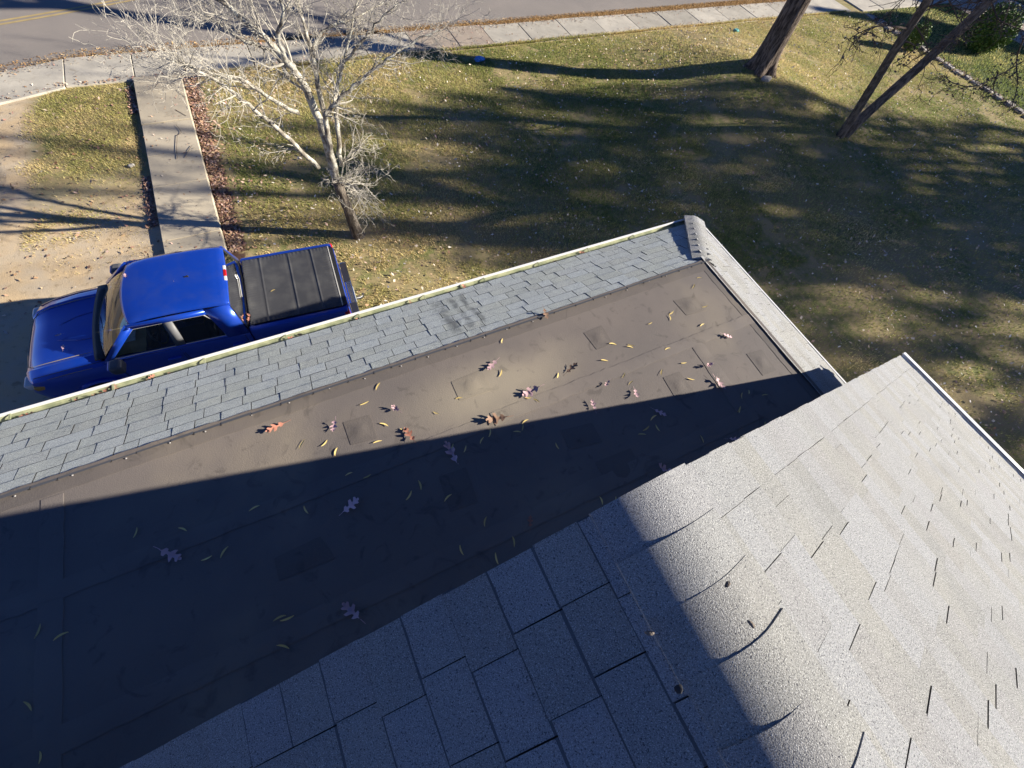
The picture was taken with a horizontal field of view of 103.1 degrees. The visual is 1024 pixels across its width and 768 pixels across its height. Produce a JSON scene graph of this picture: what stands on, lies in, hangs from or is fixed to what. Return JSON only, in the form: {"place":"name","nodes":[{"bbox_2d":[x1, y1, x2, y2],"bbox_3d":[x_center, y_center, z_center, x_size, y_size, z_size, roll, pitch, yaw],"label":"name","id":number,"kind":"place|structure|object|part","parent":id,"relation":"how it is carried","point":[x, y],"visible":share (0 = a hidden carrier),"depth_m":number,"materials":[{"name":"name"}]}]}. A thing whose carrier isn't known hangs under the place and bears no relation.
{"place":"outdoors","nodes":[
{"label":"outdoors","id":0,"kind":"place"},
{"bbox_2d":[11,82,153,275],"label":"sparse grass","id":1,"kind":"structure","parent":0,"point":[129,135],"depth_m":9.90,"materials":[{"name":"beige plant"}]},
{"bbox_2d":[0,0,728,71],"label":"road","id":2,"kind":"structure","parent":0,"point":[41,29],"depth_m":12.67,"materials":[{"name":"grey asphalt"}]},
{"bbox_2d":[0,0,850,104],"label":"sidewalk","id":3,"kind":"structure","parent":0,"point":[39,77],"depth_m":13.45,"materials":[{"name":"concrete"}]},
{"bbox_2d":[0,0,1023,469],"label":"ground","id":4,"kind":"structure","parent":0,"point":[34,286],"depth_m":11.28,"materials":[{"name":"plant"}]},
{"bbox_2d":[0,88,158,333],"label":"fallen leaves","id":5,"kind":"object","parent":4,"relation":"on","point":[88,267],"visible":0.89,"depth_m":9.05,"materials":[{"name":"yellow plant"}]},
{"bbox_2d":[125,85,158,227],"bbox_3d":[-9.119,-5.779,9.967,0.320,0.099,5.670,-21,67,-18],"label":"leaf drift","id":6,"kind":"object","parent":4,"relation":"on","point":[148,196],"visible":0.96,"depth_m":9.39,"materials":[{"name":"brown plant"}]},
{"bbox_2d":[133,73,227,253],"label":"walkway","id":7,"kind":"structure","parent":4,"relation":"on","point":[184,172],"depth_m":9.69,"materials":[{"name":"concrete"}]},
{"bbox_2d":[140,76,219,247],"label":"fallen leaves","id":8,"kind":"object","parent":7,"relation":"on","point":[176,182],"visible":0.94,"depth_m":9.53,"materials":[{"name":"brown plant"}]},
{"bbox_2d":[24,243,364,398],"bbox_3d":[-5.336,-1.279,7.186,5.199,1.808,2.202,-16,66,-16],"label":"pickup truck","id":9,"kind":"object","parent":4,"relation":"on","point":[147,314],"visible":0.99,"depth_m":6.57,"materials":[{"name":"blue paint"}]},
{"bbox_3d":[-5.740,-0.660,6.243,0.894,0.425,0.177,-16,66,-16],"label":"front side window","id":10,"kind":"part","parent":9,"relation":"part of","materials":[{"name":"black glass"}]},
{"bbox_3d":[-5.785,-0.273,6.689,0.903,0.632,0.070,-16,66,-16],"label":"door","id":11,"kind":"part","parent":9,"relation":"part of","materials":[{"name":"blue metal"}]},
{"bbox_3d":[-4.978,-0.885,6.469,0.614,0.425,0.177,-16,66,-16],"label":"rear side window","id":12,"kind":"part","parent":9,"relation":"part of","materials":[{"name":"black glass"}]},
{"bbox_3d":[-4.922,-0.528,6.944,0.931,0.632,0.070,-16,66,-16],"label":"door","id":13,"kind":"part","parent":9,"relation":"part of","materials":[{"name":"blue metal"}]},
{"bbox_3d":[-4.705,-1.688,6.894,0.121,0.525,1.548,-16,66,-16],"label":"rear window","id":14,"kind":"part","parent":9,"relation":"part of","materials":[{"name":"black glass"}]},
{"bbox_2d":[183,75,311,252],"bbox_3d":[-6.682,-6.140,10.503,2.388,0.122,7.105,-21,67,-18],"label":"leaf drift","id":15,"kind":"object","parent":4,"relation":"on","point":[222,201],"visible":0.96,"depth_m":9.91,"materials":[{"name":"brown plant"}]},
{"bbox_2d":[73,0,504,239],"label":"bare tree","id":16,"kind":"object","parent":4,"relation":"on","point":[338,182],"visible":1,"depth_m":6.54,"materials":[{"name":"grey plant"}]},
{"bbox_2d":[0,0,824,98],"bbox_3d":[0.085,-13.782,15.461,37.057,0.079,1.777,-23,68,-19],"label":"fallen leaves","id":17,"kind":"object","parent":4,"relation":"on","point":[380,31],"visible":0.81,"depth_m":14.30,"materials":[{"name":"brown plant"}]},
{"bbox_2d":[474,56,484,61],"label":"plastic litter","id":18,"kind":"object","parent":4,"relation":"on","point":[479,58],"visible":1,"depth_m":13.80,"materials":[{"name":"blue plastic"}]},
{"bbox_2d":[0,215,1023,767],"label":"house","id":19,"kind":"structure","parent":4,"relation":"on","point":[858,543],"depth_m":2.68,"materials":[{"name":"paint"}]},
{"bbox_2d":[23,701,31,710],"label":"narrow leaf","id":20,"kind":"object","parent":19,"relation":"on","point":[28,705],"visible":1,"depth_m":2.46,"materials":[{"name":"plant"}]},
{"bbox_2d":[153,546,181,561],"bbox_3d":[-2.454,1.204,2.891,0.214,0.026,0.091,29,65,-8],"label":"oak leaf","id":21,"kind":"object","parent":19,"relation":"on","point":[171,554],"visible":1,"depth_m":2.90,"materials":[{"name":"plant"}]},
{"bbox_2d":[265,420,289,431],"bbox_3d":[-1.969,0.350,3.423,0.207,0.009,0.072,-30,79,-29],"label":"oak leaf","id":22,"kind":"object","parent":19,"relation":"on","point":[274,427],"visible":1,"depth_m":3.41,"materials":[{"name":"plant"}]},
{"bbox_2d":[330,416,336,430],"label":"oak leaf","id":23,"kind":"object","parent":19,"relation":"on","point":[333,426],"visible":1,"depth_m":3.48,"materials":[{"name":"plant"}]},
{"bbox_2d":[339,497,358,515],"bbox_3d":[-1.286,0.972,3.193,0.206,0.011,0.099,-41,63,-14],"label":"oak leaf","id":24,"kind":"object","parent":19,"relation":"on","point":[351,504],"visible":1,"depth_m":3.20,"materials":[{"name":"plant"}]},
{"bbox_2d":[341,602,365,623],"bbox_3d":[-1.116,1.617,2.862,0.224,0.032,0.088,30,58,17],"label":"oak leaf","id":25,"kind":"object","parent":19,"relation":"on","point":[348,608],"visible":1,"depth_m":2.88,"materials":[{"name":"plant"}]},
{"bbox_2d":[403,427,417,445],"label":"oak leaf","id":26,"kind":"object","parent":19,"relation":"on","point":[408,433],"visible":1,"depth_m":3.53,"materials":[{"name":"plant"}]},
{"bbox_2d":[443,441,456,462],"bbox_3d":[-0.504,0.609,3.467,0.085,0.065,0.281,-30,80,-6],"label":"oak leaf","id":27,"kind":"object","parent":19,"relation":"on","point":[451,451],"visible":1,"depth_m":3.48,"materials":[{"name":"plant"}]},
{"bbox_2d":[487,357,499,369],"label":"oak leaf","id":28,"kind":"object","parent":19,"relation":"on","point":[492,365],"visible":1,"depth_m":3.95,"materials":[{"name":"pink plant"}]},
{"bbox_2d":[486,413,513,423],"bbox_3d":[-0.111,0.308,3.692,0.270,0.031,0.108,-9,75,-15],"label":"oak leaf","id":29,"kind":"object","parent":19,"relation":"on","point":[495,418],"visible":1,"depth_m":3.69,"materials":[{"name":"brown plant"}]},
{"bbox_2d":[522,384,543,396],"bbox_3d":[0.206,0.055,3.863,0.248,0.034,0.095,-27,82,-8],"label":"oak leaf","id":30,"kind":"object","parent":19,"relation":"on","point":[529,391],"visible":1,"depth_m":3.87,"materials":[{"name":"pink plant"}]},
{"bbox_2d":[563,363,577,375],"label":"oak leaf","id":31,"kind":"object","parent":19,"relation":"on","point":[573,366],"visible":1,"depth_m":4.05,"materials":[{"name":"brown plant"}]},
{"bbox_2d":[644,630,654,635],"bbox_3d":[0.321,0.582,0.949,0.023,0.010,0.010,-4,74,15],"label":"seed","id":32,"kind":"object","parent":19,"relation":"on","point":[649,633],"visible":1,"depth_m":0.95,"materials":[{"name":"brown plant"}]},
{"bbox_2d":[650,407,666,415],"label":"oak leaf","id":33,"kind":"object","parent":19,"relation":"on","point":[660,412],"visible":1,"depth_m":3.95,"materials":[{"name":"plant"}]},
{"bbox_2d":[659,463,671,471],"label":"oak leaf","id":34,"kind":"object","parent":19,"relation":"on","point":[663,468],"visible":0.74,"depth_m":3.67,"materials":[{"name":"brown plant"}]},
{"bbox_2d":[674,684,682,693],"bbox_3d":[0.374,0.685,0.912,0.017,0.009,0.019,1,63,-8],"label":"tar blob","id":35,"kind":"object","parent":19,"relation":"on","point":[678,688],"visible":1,"depth_m":0.91,"materials":[{"name":"black"}]},
{"bbox_2d":[714,376,725,388],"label":"oak leaf","id":36,"kind":"object","parent":19,"relation":"on","point":[720,383],"visible":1,"depth_m":4.19,"materials":[{"name":"plant"}]},
{"bbox_2d":[724,581,730,587],"bbox_3d":[0.501,0.464,0.943,0.023,0.010,0.010,-18,68,-44],"label":"seed","id":37,"kind":"object","parent":19,"relation":"on","point":[727,583],"visible":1,"depth_m":0.94,"materials":[{"name":"brown plant"}]},
{"bbox_2d":[747,620,754,628],"bbox_3d":[0.535,0.536,0.907,0.023,0.010,0.010,46,42,6],"label":"seed","id":38,"kind":"object","parent":19,"relation":"on","point":[751,624],"visible":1,"depth_m":0.90,"materials":[{"name":"beige plant"}]},
{"bbox_2d":[206,10,846,72],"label":"edge grass","id":39,"kind":"structure","parent":4,"relation":"on","point":[600,34],"depth_m":15.25,"materials":[{"name":"green plant"}]},
{"bbox_2d":[206,11,1023,452],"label":"fallen leaves","id":40,"kind":"object","parent":4,"relation":"on","point":[680,183],"visible":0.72,"depth_m":12.00,"materials":[{"name":"brown plant"}]},
{"bbox_2d":[761,76,771,82],"bbox_3d":[9.005,-10.820,14.397,0.473,0.177,0.286,-21,67,-18],"label":"stone","id":41,"kind":"object","parent":4,"relation":"on","point":[766,79],"visible":1,"depth_m":14.32,"materials":[{"name":"grey stone"}]},
{"bbox_2d":[743,0,810,77],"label":"oak tree","id":42,"kind":"object","parent":4,"relation":"on","point":[763,60],"visible":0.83,"depth_m":13.70,"materials":[{"name":"brown plant"}]},
{"bbox_2d":[902,20,932,51],"bbox_3d":[18.768,-15.984,18.686,1.343,1.134,1.056,-21,67,-18],"label":"shrub","id":43,"kind":"object","parent":4,"relation":"on","point":[914,39],"visible":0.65,"depth_m":18.55,"materials":[{"name":"green plant"}]},
{"bbox_2d":[817,0,1023,138],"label":"forked tree","id":44,"kind":"object","parent":4,"relation":"on","point":[854,121],"visible":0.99,"depth_m":12.06,"materials":[{"name":"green plant"}]},
{"bbox_2d":[866,13,1023,116],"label":"stone border","id":45,"kind":"object","parent":4,"relation":"on","point":[966,77],"visible":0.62,"depth_m":18.47,"materials":[{"name":"grey stone"}]},
{"bbox_2d":[868,12,1022,113],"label":"fallen leaves","id":46,"kind":"object","parent":4,"relation":"on","point":[954,68],"visible":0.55,"depth_m":18.57,"materials":[{"name":"brown plant"}]},
{"bbox_2d":[962,1,1023,53],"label":"round shrub","id":47,"kind":"object","parent":4,"relation":"on","point":[982,42],"visible":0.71,"depth_m":19.31,"materials":[{"name":"green plant"}]},
{"bbox_2d":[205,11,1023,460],"bbox_3d":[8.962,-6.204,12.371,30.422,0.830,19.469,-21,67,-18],"label":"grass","id":48,"kind":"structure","parent":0,"point":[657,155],"depth_m":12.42,"materials":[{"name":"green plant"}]},
{"bbox_2d":[845,0,976,11],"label":"sidewalk","id":49,"kind":"structure","parent":0,"point":[862,5],"depth_m":21.48,"materials":[{"name":"concrete"}]},
{"bbox_2d":[871,4,1023,109],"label":"shaded grass","id":50,"kind":"structure","parent":0,"point":[974,64],"depth_m":19.99,"materials":[{"name":"green plant"}]},
{"bbox_2d":[952,0,1023,45],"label":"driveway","id":51,"kind":"structure","parent":0,"point":[1018,35],"depth_m":23.16,"materials":[{"name":"grey concrete"}]}
]}

